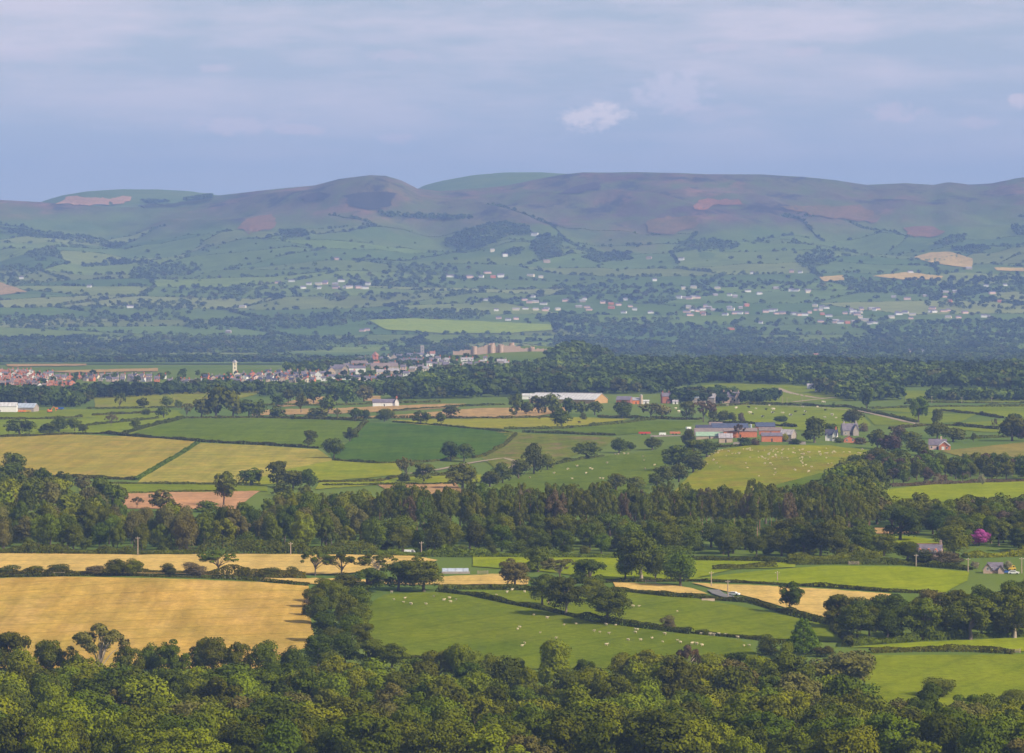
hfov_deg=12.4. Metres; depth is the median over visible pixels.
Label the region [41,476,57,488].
wood tree
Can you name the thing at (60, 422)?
broadleaf tree
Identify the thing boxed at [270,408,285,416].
bush
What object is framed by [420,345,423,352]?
church tower
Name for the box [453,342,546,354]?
ruined castle
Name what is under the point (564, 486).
pine tree
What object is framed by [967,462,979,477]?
shelter belt tree
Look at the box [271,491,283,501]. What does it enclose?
fresh green tree
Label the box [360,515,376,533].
woodland tree
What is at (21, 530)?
woodland tree
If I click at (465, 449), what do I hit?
oak tree
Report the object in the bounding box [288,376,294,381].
town house
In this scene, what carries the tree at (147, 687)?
on the ground
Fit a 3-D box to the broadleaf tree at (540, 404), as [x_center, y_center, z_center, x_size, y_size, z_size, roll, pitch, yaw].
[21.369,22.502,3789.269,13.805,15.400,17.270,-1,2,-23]
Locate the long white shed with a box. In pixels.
[529,392,607,403]
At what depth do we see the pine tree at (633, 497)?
2089.40 m
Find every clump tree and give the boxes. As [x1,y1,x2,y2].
[836,604,879,637]
[862,605,880,635]
[869,594,906,624]
[873,608,903,637]
[889,600,911,628]
[902,598,942,631]
[914,588,945,607]
[935,589,973,624]
[935,607,952,629]
[949,613,968,629]
[968,613,994,633]
[971,584,993,598]
[989,601,1022,635]
[990,582,1019,600]
[1003,580,1023,587]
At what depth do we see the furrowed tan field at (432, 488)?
2592.51 m
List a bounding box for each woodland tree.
[0,507,11,536]
[0,516,14,548]
[0,518,12,548]
[7,505,14,528]
[9,500,30,525]
[12,515,31,543]
[22,537,33,548]
[28,515,42,546]
[32,499,46,517]
[34,517,49,543]
[37,513,61,552]
[39,502,57,515]
[54,509,69,543]
[57,512,78,547]
[65,506,80,523]
[65,524,84,549]
[76,500,95,527]
[79,536,92,548]
[81,517,95,537]
[85,505,105,532]
[91,522,109,550]
[97,508,115,543]
[104,514,122,546]
[109,500,127,514]
[109,520,125,547]
[110,504,122,517]
[118,514,126,541]
[121,510,145,547]
[132,523,150,549]
[136,506,153,523]
[146,516,156,540]
[148,536,165,546]
[150,522,167,545]
[152,505,174,539]
[157,535,175,549]
[165,501,180,539]
[169,513,185,549]
[173,514,198,549]
[178,505,192,515]
[191,536,202,545]
[194,509,214,538]
[196,512,215,542]
[211,518,236,547]
[213,505,227,541]
[227,508,251,542]
[235,501,253,537]
[242,505,262,537]
[252,511,271,541]
[260,512,282,541]
[274,496,286,507]
[275,504,288,513]
[276,510,293,544]
[281,503,309,536]
[285,494,297,507]
[287,526,294,539]
[288,517,316,552]
[293,510,312,541]
[294,507,314,522]
[298,491,322,506]
[307,503,315,516]
[312,504,330,541]
[313,511,338,550]
[313,513,323,545]
[315,508,331,543]
[317,499,331,509]
[321,512,342,543]
[331,505,350,533]
[335,496,352,508]
[335,530,349,543]
[342,525,356,542]
[344,503,359,527]
[348,494,366,510]
[350,509,368,534]
[358,533,367,548]
[360,500,377,518]
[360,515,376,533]
[362,519,386,546]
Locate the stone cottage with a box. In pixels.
[982,562,1004,573]
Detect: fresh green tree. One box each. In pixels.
[261,498,274,511]
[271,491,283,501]
[280,488,297,499]
[296,494,301,502]
[320,492,327,501]
[328,496,334,504]
[332,493,351,505]
[356,488,371,495]
[360,491,369,498]
[367,497,378,516]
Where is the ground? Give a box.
[0,172,1023,709]
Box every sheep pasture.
[363,592,756,668]
[463,590,846,641]
[674,445,872,495]
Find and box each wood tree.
[0,463,26,476]
[0,477,22,501]
[0,485,13,496]
[0,491,14,505]
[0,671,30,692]
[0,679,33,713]
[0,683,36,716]
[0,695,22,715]
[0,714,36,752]
[2,477,17,485]
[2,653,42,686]
[10,473,26,483]
[16,467,42,477]
[16,475,45,504]
[16,490,35,512]
[17,477,44,510]
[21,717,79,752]
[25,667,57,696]
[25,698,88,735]
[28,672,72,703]
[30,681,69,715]
[33,467,53,485]
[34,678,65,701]
[38,482,60,505]
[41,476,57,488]
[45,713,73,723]
[50,478,73,496]
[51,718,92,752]
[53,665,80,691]
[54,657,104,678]
[56,489,72,505]
[57,493,84,521]
[58,490,75,502]
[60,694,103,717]
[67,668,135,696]
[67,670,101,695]
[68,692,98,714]
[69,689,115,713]
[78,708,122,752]
[79,486,97,499]
[88,494,105,505]
[89,497,101,508]
[91,476,112,494]
[92,492,108,504]
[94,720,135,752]
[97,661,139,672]
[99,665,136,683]
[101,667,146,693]
[103,486,126,507]
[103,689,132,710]
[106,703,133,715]
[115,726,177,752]
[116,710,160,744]
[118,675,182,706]
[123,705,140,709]
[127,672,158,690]
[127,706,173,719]
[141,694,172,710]
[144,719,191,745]
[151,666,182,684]
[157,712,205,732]
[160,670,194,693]
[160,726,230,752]
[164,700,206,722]
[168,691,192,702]
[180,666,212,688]
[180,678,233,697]
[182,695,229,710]
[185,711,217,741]
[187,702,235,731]
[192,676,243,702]
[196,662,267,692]
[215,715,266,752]
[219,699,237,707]
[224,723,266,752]
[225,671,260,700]
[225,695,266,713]
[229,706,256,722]
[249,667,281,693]
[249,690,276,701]
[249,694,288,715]
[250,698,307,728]
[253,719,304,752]
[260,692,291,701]
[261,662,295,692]
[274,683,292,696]
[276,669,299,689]
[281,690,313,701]
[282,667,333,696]
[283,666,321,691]
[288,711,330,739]
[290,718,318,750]
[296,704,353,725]
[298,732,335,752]
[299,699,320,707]
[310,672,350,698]
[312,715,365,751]
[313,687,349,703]
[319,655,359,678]
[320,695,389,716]
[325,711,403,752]
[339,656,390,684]
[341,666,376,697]
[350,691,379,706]
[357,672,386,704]
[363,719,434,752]
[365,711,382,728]
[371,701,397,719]
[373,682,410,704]
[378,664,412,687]
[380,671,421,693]
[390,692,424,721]
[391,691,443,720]
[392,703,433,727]
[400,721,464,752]
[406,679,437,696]
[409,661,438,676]
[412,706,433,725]
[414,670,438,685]
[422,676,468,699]
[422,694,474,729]
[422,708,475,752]
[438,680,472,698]
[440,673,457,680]
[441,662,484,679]
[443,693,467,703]
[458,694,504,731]
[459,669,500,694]
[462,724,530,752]
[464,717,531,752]
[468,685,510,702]
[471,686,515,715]
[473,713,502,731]
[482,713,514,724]
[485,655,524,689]
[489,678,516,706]
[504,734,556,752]
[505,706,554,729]
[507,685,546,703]
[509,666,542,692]
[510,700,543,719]
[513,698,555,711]
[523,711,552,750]
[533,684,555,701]
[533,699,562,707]
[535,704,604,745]
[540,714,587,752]
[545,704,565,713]
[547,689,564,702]
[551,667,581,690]
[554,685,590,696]
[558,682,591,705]
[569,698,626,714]
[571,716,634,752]
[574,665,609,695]
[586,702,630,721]
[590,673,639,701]
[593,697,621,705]
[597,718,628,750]
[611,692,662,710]
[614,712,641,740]
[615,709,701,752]
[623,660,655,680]
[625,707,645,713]
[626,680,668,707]
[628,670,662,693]
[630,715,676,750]
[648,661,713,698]
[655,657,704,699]
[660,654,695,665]
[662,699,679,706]
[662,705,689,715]
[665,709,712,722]
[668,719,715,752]
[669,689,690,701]
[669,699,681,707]
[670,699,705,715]
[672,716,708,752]
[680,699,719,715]
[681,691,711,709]
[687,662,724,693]
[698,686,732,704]
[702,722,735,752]
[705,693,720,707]
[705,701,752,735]
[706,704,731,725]
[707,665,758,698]
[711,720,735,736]
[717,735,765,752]
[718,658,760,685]
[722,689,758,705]
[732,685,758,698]
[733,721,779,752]
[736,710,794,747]
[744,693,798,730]
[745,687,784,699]
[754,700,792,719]
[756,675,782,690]
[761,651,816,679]
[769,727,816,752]
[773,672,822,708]
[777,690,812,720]
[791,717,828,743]
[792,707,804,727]
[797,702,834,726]
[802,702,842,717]
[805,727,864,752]
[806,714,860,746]
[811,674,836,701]
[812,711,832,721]
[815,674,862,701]
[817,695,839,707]
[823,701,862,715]
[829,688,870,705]
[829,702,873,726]
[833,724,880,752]
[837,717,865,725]
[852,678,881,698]
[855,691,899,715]
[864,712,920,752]
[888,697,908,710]
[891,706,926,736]
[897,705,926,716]
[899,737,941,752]
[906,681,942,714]
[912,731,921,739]
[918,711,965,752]
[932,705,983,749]
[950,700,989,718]
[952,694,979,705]
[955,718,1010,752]
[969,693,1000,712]
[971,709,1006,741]
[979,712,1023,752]
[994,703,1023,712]
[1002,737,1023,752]
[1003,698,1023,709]
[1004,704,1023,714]
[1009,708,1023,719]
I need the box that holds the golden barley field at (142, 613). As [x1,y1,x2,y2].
[0,577,313,668]
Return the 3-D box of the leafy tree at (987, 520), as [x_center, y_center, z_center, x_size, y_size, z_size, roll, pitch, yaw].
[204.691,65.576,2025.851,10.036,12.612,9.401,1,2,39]
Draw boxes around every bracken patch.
[237,214,276,233]
[646,216,700,233]
[693,198,741,209]
[778,204,881,222]
[904,226,944,236]
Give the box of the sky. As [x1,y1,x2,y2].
[0,0,1023,201]
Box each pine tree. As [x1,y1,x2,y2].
[373,492,389,519]
[381,489,393,517]
[384,482,406,518]
[391,490,408,518]
[392,484,411,517]
[399,496,416,521]
[399,496,418,521]
[404,484,420,497]
[412,489,436,519]
[415,496,432,525]
[417,485,428,523]
[432,489,443,513]
[432,489,451,516]
[445,489,460,515]
[445,489,460,519]
[452,489,462,526]
[455,488,469,507]
[455,491,470,520]
[460,502,467,523]
[461,488,489,519]
[465,491,485,520]
[466,481,476,491]
[476,487,502,509]
[477,483,490,494]
[483,498,499,524]
[486,487,499,508]
[496,497,524,531]
[497,485,513,510]
[503,484,514,507]
[511,494,529,525]
[514,482,525,494]
[517,487,535,521]
[517,489,532,512]
[522,492,536,519]
[529,488,544,510]
[531,498,544,520]
[538,492,563,517]
[544,482,556,493]
[545,489,567,516]
[557,488,567,512]
[560,483,572,499]
[564,487,577,515]
[567,488,595,518]
[569,483,579,515]
[587,487,598,506]
[589,482,604,497]
[591,498,606,516]
[599,481,611,491]
[602,489,619,514]
[604,488,619,511]
[612,498,622,517]
[617,492,631,518]
[621,485,643,520]
[626,483,638,519]
[636,493,652,519]
[644,499,655,521]
[649,482,663,498]
[651,495,669,514]
[653,486,671,499]
[663,481,674,492]
[665,492,682,520]
[672,489,684,505]
[678,482,694,494]
[678,489,702,515]
[680,500,699,519]
[695,487,715,521]
[695,495,709,531]
[703,489,723,520]
[710,499,722,519]
[715,484,728,498]
[717,499,739,519]
[720,488,732,512]
[728,492,745,524]
[736,490,745,503]
[738,493,755,518]
[744,488,753,502]
[745,478,759,494]
[745,492,770,535]
[753,487,770,528]
[754,481,764,492]
[758,489,768,517]
[762,483,776,523]
[766,493,773,523]
[767,487,782,519]
[770,493,787,519]
[781,485,797,497]
[781,492,798,519]
[788,483,802,495]
[794,495,807,514]
[797,499,810,521]
[802,496,825,521]
[805,480,820,493]
[813,499,831,521]
[827,489,841,517]
[830,488,847,512]
[838,481,852,491]
[848,483,867,498]
[853,498,875,524]
[855,477,882,501]
[863,489,879,524]
[866,497,875,524]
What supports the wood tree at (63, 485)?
on the ground
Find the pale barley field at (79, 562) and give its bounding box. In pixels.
[0,552,435,575]
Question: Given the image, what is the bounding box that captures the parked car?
[728,591,739,595]
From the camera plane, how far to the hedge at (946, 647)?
1614.71 m
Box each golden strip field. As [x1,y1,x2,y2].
[613,582,706,593]
[695,583,889,616]
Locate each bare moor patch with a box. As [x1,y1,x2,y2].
[56,196,110,205]
[110,196,130,203]
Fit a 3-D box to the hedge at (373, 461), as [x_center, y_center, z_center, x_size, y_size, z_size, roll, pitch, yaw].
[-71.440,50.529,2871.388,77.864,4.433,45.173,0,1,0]
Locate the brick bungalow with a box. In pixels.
[844,436,855,442]
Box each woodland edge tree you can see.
[377,519,387,538]
[379,540,392,549]
[381,515,413,548]
[387,525,413,551]
[387,545,398,551]
[400,515,418,532]
[412,530,427,550]
[421,513,452,534]
[423,526,446,549]
[442,521,464,545]
[459,529,485,547]
[461,513,487,534]
[466,520,486,547]
[482,535,493,546]
[483,514,495,534]
[483,544,498,554]
[489,516,515,546]
[490,512,515,538]
[490,524,512,551]
[514,524,537,540]
[526,513,546,532]
[526,528,551,548]
[543,517,565,546]
[550,528,575,552]
[555,512,577,536]
[573,518,590,543]
[577,523,596,548]
[577,526,587,546]
[579,545,590,553]
[590,512,621,537]
[590,517,607,547]
[592,532,610,553]
[607,538,618,549]
[611,518,628,541]
[612,514,629,536]
[615,522,646,538]
[636,520,646,532]
[643,519,665,549]
[646,510,675,524]
[655,522,683,551]
[674,516,704,535]
[675,524,703,553]
[693,541,704,550]
[700,521,716,546]
[713,521,739,537]
[714,523,733,553]
[716,530,738,556]
[727,526,745,553]
[735,517,757,548]
[743,535,767,556]
[759,525,776,543]
[762,546,773,554]
[766,528,794,555]
[771,518,786,537]
[775,517,811,531]
[783,546,798,553]
[788,524,814,552]
[796,544,817,554]
[803,522,842,555]
[827,524,842,547]
[831,534,849,553]
[832,528,844,553]
[846,543,858,554]
[850,517,867,537]
[857,525,876,547]
[863,544,875,555]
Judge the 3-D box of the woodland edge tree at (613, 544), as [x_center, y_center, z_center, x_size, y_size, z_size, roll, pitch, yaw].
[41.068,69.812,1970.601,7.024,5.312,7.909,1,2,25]
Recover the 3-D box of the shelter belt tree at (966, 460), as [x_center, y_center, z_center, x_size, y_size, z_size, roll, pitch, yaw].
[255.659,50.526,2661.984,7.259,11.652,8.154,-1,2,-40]
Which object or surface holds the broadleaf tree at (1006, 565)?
on the ground
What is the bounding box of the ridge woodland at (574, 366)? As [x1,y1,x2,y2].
[0,340,1023,406]
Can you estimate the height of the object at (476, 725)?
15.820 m
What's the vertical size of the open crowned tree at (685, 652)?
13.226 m
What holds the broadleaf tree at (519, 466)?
on the ground
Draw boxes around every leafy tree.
[875,496,891,523]
[876,503,905,524]
[890,496,899,522]
[897,498,922,510]
[898,501,916,508]
[911,492,932,504]
[919,499,937,510]
[921,509,942,533]
[926,507,957,531]
[929,500,957,514]
[931,524,969,552]
[943,519,975,544]
[951,501,973,512]
[954,497,970,502]
[958,513,968,519]
[958,518,977,533]
[961,501,977,509]
[962,529,972,534]
[963,493,975,500]
[967,504,996,518]
[968,512,985,541]
[972,497,987,505]
[978,501,1011,515]
[982,515,998,542]
[986,519,1012,545]
[989,492,1005,499]
[989,504,1001,515]
[992,497,1013,506]
[994,510,1014,519]
[1003,505,1017,512]
[1005,512,1022,525]
[1008,527,1023,548]
[1009,497,1023,506]
[1012,521,1023,530]
[1013,501,1023,509]
[1015,509,1023,515]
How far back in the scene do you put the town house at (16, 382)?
4722.72 m
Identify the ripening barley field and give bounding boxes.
[0,434,193,476]
[138,443,332,482]
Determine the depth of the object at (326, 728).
1219.98 m
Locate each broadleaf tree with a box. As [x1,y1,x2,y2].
[1,452,26,465]
[6,646,37,671]
[50,415,68,431]
[59,650,85,670]
[73,474,91,491]
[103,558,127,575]
[113,646,145,671]
[115,484,128,502]
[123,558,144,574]
[136,397,148,406]
[138,642,160,674]
[148,489,174,507]
[159,395,173,406]
[174,400,182,406]
[187,644,208,668]
[192,397,211,416]
[203,383,232,415]
[213,471,236,504]
[222,389,243,415]
[223,641,253,668]
[247,639,280,670]
[250,402,264,415]
[254,399,267,415]
[269,394,284,405]
[278,645,309,672]
[282,389,294,402]
[282,470,302,487]
[293,386,304,397]
[295,393,308,411]
[301,469,318,486]
[301,586,325,600]
[302,595,328,622]
[303,633,333,665]
[306,384,322,402]
[310,611,336,636]
[312,577,335,595]
[317,394,336,411]
[318,649,337,671]
[323,626,345,653]
[326,386,340,400]
[327,582,349,611]
[329,631,359,662]
[331,382,356,402]
[333,572,361,590]
[333,593,358,623]
[347,603,373,622]
[349,585,373,604]
[356,384,373,401]
[375,411,391,420]
[390,382,406,399]
[398,657,420,671]
[440,441,458,460]
[444,462,477,487]
[478,652,504,673]
[480,470,501,486]
[490,462,512,482]
[506,658,524,673]
[508,393,523,414]
[511,459,531,477]
[519,401,532,413]
[521,443,544,473]
[522,546,553,571]
[530,395,546,412]
[536,638,571,685]
[541,392,561,411]
[542,452,556,469]
[562,397,575,413]
[573,658,595,672]
[574,401,589,414]
[583,576,605,597]
[605,473,628,490]
[606,652,631,674]
[610,437,629,452]
[613,400,631,418]
[614,555,636,577]
[625,476,646,488]
[627,442,636,450]
[644,436,663,449]
[646,552,664,577]
[653,465,674,482]
[654,404,671,416]
[662,551,696,585]
[669,463,688,481]
[680,428,695,441]
[681,453,706,472]
[697,438,719,456]
[700,652,725,666]
[708,410,717,420]
[717,410,728,420]
[729,412,736,420]
[738,412,744,420]
[744,654,771,683]
[778,581,804,611]
[782,433,788,441]
[801,417,825,442]
[824,423,837,428]
[825,515,849,534]
[844,525,873,549]
[850,597,876,629]
[861,388,871,410]
[866,428,885,447]
[871,534,898,555]
[877,432,902,451]
[889,448,907,452]
[890,425,905,435]
[892,541,919,560]
[899,431,922,444]
[905,438,929,454]
[909,396,928,422]
[925,422,948,438]
[931,409,942,421]
[940,427,966,441]
[970,432,977,441]
[971,529,989,545]
[977,474,985,484]
[995,689,1023,704]
[997,414,1023,440]
[1003,560,1011,569]
[1017,421,1023,438]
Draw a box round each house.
[14,378,19,384]
[61,373,66,379]
[67,378,74,384]
[83,374,88,380]
[89,374,95,380]
[106,375,110,381]
[111,376,118,381]
[126,375,133,381]
[140,375,145,381]
[146,376,151,381]
[154,374,159,381]
[265,375,271,381]
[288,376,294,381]
[315,369,321,379]
[321,375,327,380]
[326,365,335,375]
[333,363,344,373]
[349,364,365,373]
[351,359,367,363]
[371,361,397,369]
[376,368,385,375]
[388,367,399,375]
[400,364,406,369]
[403,370,409,375]
[409,365,416,371]
[423,365,429,371]
[426,360,431,365]
[497,358,506,363]
[660,391,670,402]
[705,393,716,402]
[722,390,739,402]
[825,427,838,440]
[916,540,943,560]
[928,436,950,449]
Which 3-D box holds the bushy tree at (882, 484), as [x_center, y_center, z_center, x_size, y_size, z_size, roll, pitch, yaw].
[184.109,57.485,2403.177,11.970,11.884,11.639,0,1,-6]
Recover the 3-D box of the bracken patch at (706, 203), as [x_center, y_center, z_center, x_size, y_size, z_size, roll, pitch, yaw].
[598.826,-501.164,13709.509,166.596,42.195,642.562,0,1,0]
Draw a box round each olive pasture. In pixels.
[94,390,258,407]
[943,442,1023,459]
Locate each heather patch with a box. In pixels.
[138,199,211,207]
[298,192,329,201]
[342,192,397,209]
[558,182,600,193]
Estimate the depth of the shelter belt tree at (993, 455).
2708.17 m
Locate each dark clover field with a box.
[331,423,508,461]
[771,473,825,490]
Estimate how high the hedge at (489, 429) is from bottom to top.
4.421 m
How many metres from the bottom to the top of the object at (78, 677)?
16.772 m
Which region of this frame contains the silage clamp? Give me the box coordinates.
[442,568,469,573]
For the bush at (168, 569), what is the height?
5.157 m
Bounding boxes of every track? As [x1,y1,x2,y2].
[412,457,515,472]
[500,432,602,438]
[708,589,738,597]
[757,405,916,423]
[779,388,818,397]
[793,397,835,401]
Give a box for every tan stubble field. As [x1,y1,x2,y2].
[252,403,465,414]
[279,397,322,406]
[365,396,380,400]
[370,407,564,417]
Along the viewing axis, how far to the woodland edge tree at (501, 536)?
1968.88 m
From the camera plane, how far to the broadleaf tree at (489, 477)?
2595.57 m
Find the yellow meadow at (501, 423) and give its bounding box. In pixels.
[391,417,625,428]
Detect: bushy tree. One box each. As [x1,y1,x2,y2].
[820,469,836,480]
[822,466,845,476]
[824,473,843,482]
[824,497,845,521]
[825,477,842,487]
[834,464,849,475]
[841,475,857,485]
[842,463,857,472]
[848,467,859,475]
[849,459,869,471]
[850,469,871,481]
[864,463,882,472]
[864,491,878,520]
[869,486,891,502]
[870,478,885,490]
[872,470,891,489]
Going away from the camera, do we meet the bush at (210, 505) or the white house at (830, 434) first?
the bush at (210, 505)
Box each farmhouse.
[372,396,398,405]
[840,421,858,435]
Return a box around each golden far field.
[820,275,843,280]
[875,272,942,279]
[915,252,972,266]
[994,267,1023,270]
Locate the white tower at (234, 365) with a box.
[232,360,236,373]
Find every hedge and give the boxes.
[0,414,82,419]
[0,430,318,448]
[0,532,378,554]
[0,564,306,578]
[0,572,309,585]
[53,474,136,479]
[85,416,158,425]
[86,405,188,408]
[92,411,154,415]
[111,481,260,484]
[118,415,184,434]
[128,489,236,492]
[133,441,199,479]
[185,415,363,420]
[252,415,567,418]
[265,399,439,405]
[318,471,447,482]
[322,482,452,485]
[333,455,458,462]
[354,419,368,433]
[377,542,694,558]
[385,655,423,658]
[392,420,511,431]
[393,403,504,410]
[435,588,693,633]
[438,583,620,590]
[471,432,517,457]
[504,417,655,428]
[522,430,615,435]
[551,578,937,593]
[554,454,604,464]
[597,414,702,419]
[612,586,846,628]
[693,555,798,562]
[695,631,785,643]
[699,401,851,407]
[707,420,797,426]
[712,560,777,569]
[717,443,756,447]
[786,555,973,569]
[787,546,882,560]
[829,623,854,646]
[847,627,1023,645]
[848,406,919,422]
[868,643,1014,653]
[869,403,1023,408]
[888,422,998,429]
[889,479,1023,486]
[906,400,1023,402]
[940,408,1003,417]
[956,435,1015,439]
[961,545,1023,557]
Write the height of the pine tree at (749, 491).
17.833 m
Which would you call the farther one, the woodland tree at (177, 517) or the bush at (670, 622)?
the woodland tree at (177, 517)
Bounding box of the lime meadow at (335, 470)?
[247,460,401,484]
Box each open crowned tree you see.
[66,623,130,666]
[104,414,117,422]
[114,393,125,408]
[130,497,143,504]
[180,403,193,416]
[196,550,238,567]
[300,551,331,575]
[322,553,358,573]
[333,408,341,416]
[347,408,363,421]
[357,553,397,569]
[395,457,414,475]
[540,558,575,576]
[637,403,664,416]
[676,644,701,664]
[690,401,716,421]
[733,423,745,432]
[903,398,917,405]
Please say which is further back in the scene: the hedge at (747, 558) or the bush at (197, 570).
the hedge at (747, 558)
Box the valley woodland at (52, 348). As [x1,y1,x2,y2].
[0,193,1023,362]
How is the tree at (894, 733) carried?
on the ground
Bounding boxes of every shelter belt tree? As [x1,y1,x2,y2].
[834,458,850,467]
[846,454,863,461]
[863,454,874,460]
[867,447,886,456]
[875,454,890,460]
[883,458,897,474]
[886,452,895,458]
[886,468,900,482]
[892,450,902,457]
[895,454,910,468]
[895,458,907,465]
[897,461,909,470]
[897,464,908,471]
[897,469,910,482]
[909,461,924,479]
[910,455,925,464]
[918,460,926,476]
[919,453,931,458]
[921,467,933,480]
[923,449,935,456]
[924,456,935,470]
[927,458,943,473]
[933,451,947,460]
[935,474,943,480]
[940,458,948,473]
[947,460,963,478]
[949,455,961,462]
[955,465,970,480]
[960,457,972,465]
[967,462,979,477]
[969,452,980,461]
[975,455,993,476]
[981,464,993,478]
[983,465,1000,478]
[990,452,997,466]
[994,454,1010,466]
[999,460,1015,478]
[1014,458,1023,476]
[1014,459,1023,476]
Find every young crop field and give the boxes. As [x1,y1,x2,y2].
[132,418,361,447]
[559,420,696,434]
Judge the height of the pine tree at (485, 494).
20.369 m
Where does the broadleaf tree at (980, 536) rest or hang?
on the ground
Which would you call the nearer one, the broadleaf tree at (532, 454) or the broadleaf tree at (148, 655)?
the broadleaf tree at (148, 655)
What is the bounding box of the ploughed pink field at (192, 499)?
[123,491,258,508]
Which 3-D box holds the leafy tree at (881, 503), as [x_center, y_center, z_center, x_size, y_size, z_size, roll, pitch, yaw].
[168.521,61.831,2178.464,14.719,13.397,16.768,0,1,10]
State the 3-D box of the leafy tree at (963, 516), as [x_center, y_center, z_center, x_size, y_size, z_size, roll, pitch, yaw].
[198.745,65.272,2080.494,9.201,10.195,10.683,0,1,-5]
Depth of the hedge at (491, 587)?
1806.64 m
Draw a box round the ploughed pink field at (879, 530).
[875,527,918,532]
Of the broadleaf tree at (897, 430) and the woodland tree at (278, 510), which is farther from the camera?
the broadleaf tree at (897, 430)
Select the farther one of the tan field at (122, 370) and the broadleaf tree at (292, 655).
the tan field at (122, 370)
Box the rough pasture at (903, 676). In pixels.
[864,654,1023,706]
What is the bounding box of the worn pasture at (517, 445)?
[483,434,617,472]
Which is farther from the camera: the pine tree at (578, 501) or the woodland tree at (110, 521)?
the pine tree at (578, 501)
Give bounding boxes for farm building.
[0,402,17,411]
[18,403,38,411]
[522,393,533,398]
[616,396,631,402]
[632,397,639,403]
[694,428,722,434]
[695,425,711,427]
[695,432,722,439]
[711,423,748,427]
[718,433,732,442]
[723,428,756,437]
[755,422,775,428]
[758,427,781,434]
[760,432,782,441]
[781,429,796,441]
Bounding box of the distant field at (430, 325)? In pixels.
[370,318,551,332]
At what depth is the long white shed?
4085.31 m
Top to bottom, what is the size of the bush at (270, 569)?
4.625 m
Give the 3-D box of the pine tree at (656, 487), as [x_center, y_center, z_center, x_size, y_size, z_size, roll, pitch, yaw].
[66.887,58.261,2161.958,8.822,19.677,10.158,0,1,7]
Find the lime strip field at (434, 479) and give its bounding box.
[316,474,480,488]
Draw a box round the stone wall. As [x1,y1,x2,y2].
[651,435,680,436]
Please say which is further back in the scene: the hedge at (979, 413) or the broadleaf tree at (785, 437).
the hedge at (979, 413)
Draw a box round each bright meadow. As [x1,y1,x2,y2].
[473,554,794,579]
[696,566,968,592]
[859,638,1023,650]
[885,481,1023,501]
[891,536,948,549]
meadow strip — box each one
[0,408,179,417]
[0,412,182,434]
[78,483,267,492]
[695,383,855,402]
[866,413,974,424]
[873,405,1023,412]
[904,390,1023,401]
[947,420,1023,431]
[977,411,1023,417]
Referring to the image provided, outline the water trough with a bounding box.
[702,598,714,600]
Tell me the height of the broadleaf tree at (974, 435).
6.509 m
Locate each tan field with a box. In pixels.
[0,282,26,294]
[7,364,85,365]
[55,368,157,372]
[379,483,460,493]
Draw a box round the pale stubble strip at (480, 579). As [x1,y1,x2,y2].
[268,574,528,583]
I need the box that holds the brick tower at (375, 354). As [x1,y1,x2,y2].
[372,351,378,359]
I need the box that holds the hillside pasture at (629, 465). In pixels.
[485,450,670,497]
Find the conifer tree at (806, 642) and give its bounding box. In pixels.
[786,617,821,653]
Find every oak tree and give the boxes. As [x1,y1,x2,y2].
[0,631,30,670]
[3,418,38,433]
[33,640,67,671]
[56,471,72,482]
[67,418,81,430]
[78,424,88,431]
[129,417,140,428]
[152,639,191,671]
[155,405,170,417]
[195,637,229,670]
[236,399,259,415]
[236,467,263,484]
[265,461,287,486]
[303,430,317,445]
[320,438,345,457]
[339,613,363,636]
[342,427,358,440]
[350,623,373,642]
[354,639,386,662]
[355,567,387,591]
[358,409,370,418]
[376,408,394,420]
[376,643,410,667]
[379,560,415,590]
[398,556,443,591]
[410,410,431,423]
[411,463,436,480]
[420,650,452,676]
[436,412,445,423]
[442,406,460,415]
[442,642,483,674]
[455,443,474,461]
[498,558,530,587]
[527,573,554,604]
[545,576,588,612]
[549,408,573,428]
[569,559,606,585]
[571,441,602,456]
[584,586,632,623]
[587,401,603,414]
[612,530,667,580]
[628,649,662,666]
[648,473,665,485]
[661,445,694,465]
[679,401,695,419]
[682,439,705,455]
[724,652,747,664]
[808,649,877,681]
[823,594,854,622]
[841,409,864,422]
[881,507,923,539]
[901,597,942,639]
[945,594,999,639]
[989,585,1023,637]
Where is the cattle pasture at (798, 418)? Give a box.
[704,405,870,432]
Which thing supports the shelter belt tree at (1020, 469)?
on the ground
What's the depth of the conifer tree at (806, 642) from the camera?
1608.31 m
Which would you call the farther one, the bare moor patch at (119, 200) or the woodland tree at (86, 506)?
the bare moor patch at (119, 200)
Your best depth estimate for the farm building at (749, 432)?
3081.17 m
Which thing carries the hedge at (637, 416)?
on the ground
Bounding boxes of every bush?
[0,565,20,572]
[28,565,42,572]
[37,423,60,432]
[47,563,69,572]
[83,565,103,573]
[141,409,150,414]
[159,563,176,574]
[165,502,182,507]
[181,562,207,575]
[194,500,218,511]
[255,567,282,577]
[269,405,286,415]
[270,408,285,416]
[270,482,293,494]
[286,566,298,576]
[297,485,313,493]
[301,599,312,614]
[306,407,329,416]
[396,473,410,481]
[579,412,586,418]
[659,615,675,627]
[695,629,708,634]
[737,437,751,445]
[751,438,759,444]
[756,634,779,655]
[773,416,787,421]
[778,641,793,653]
[788,438,801,443]
[812,646,835,656]
[833,437,844,442]
[854,437,867,444]
[858,422,868,431]
[905,549,935,562]
[917,677,956,696]
[931,550,965,563]
[970,561,979,568]

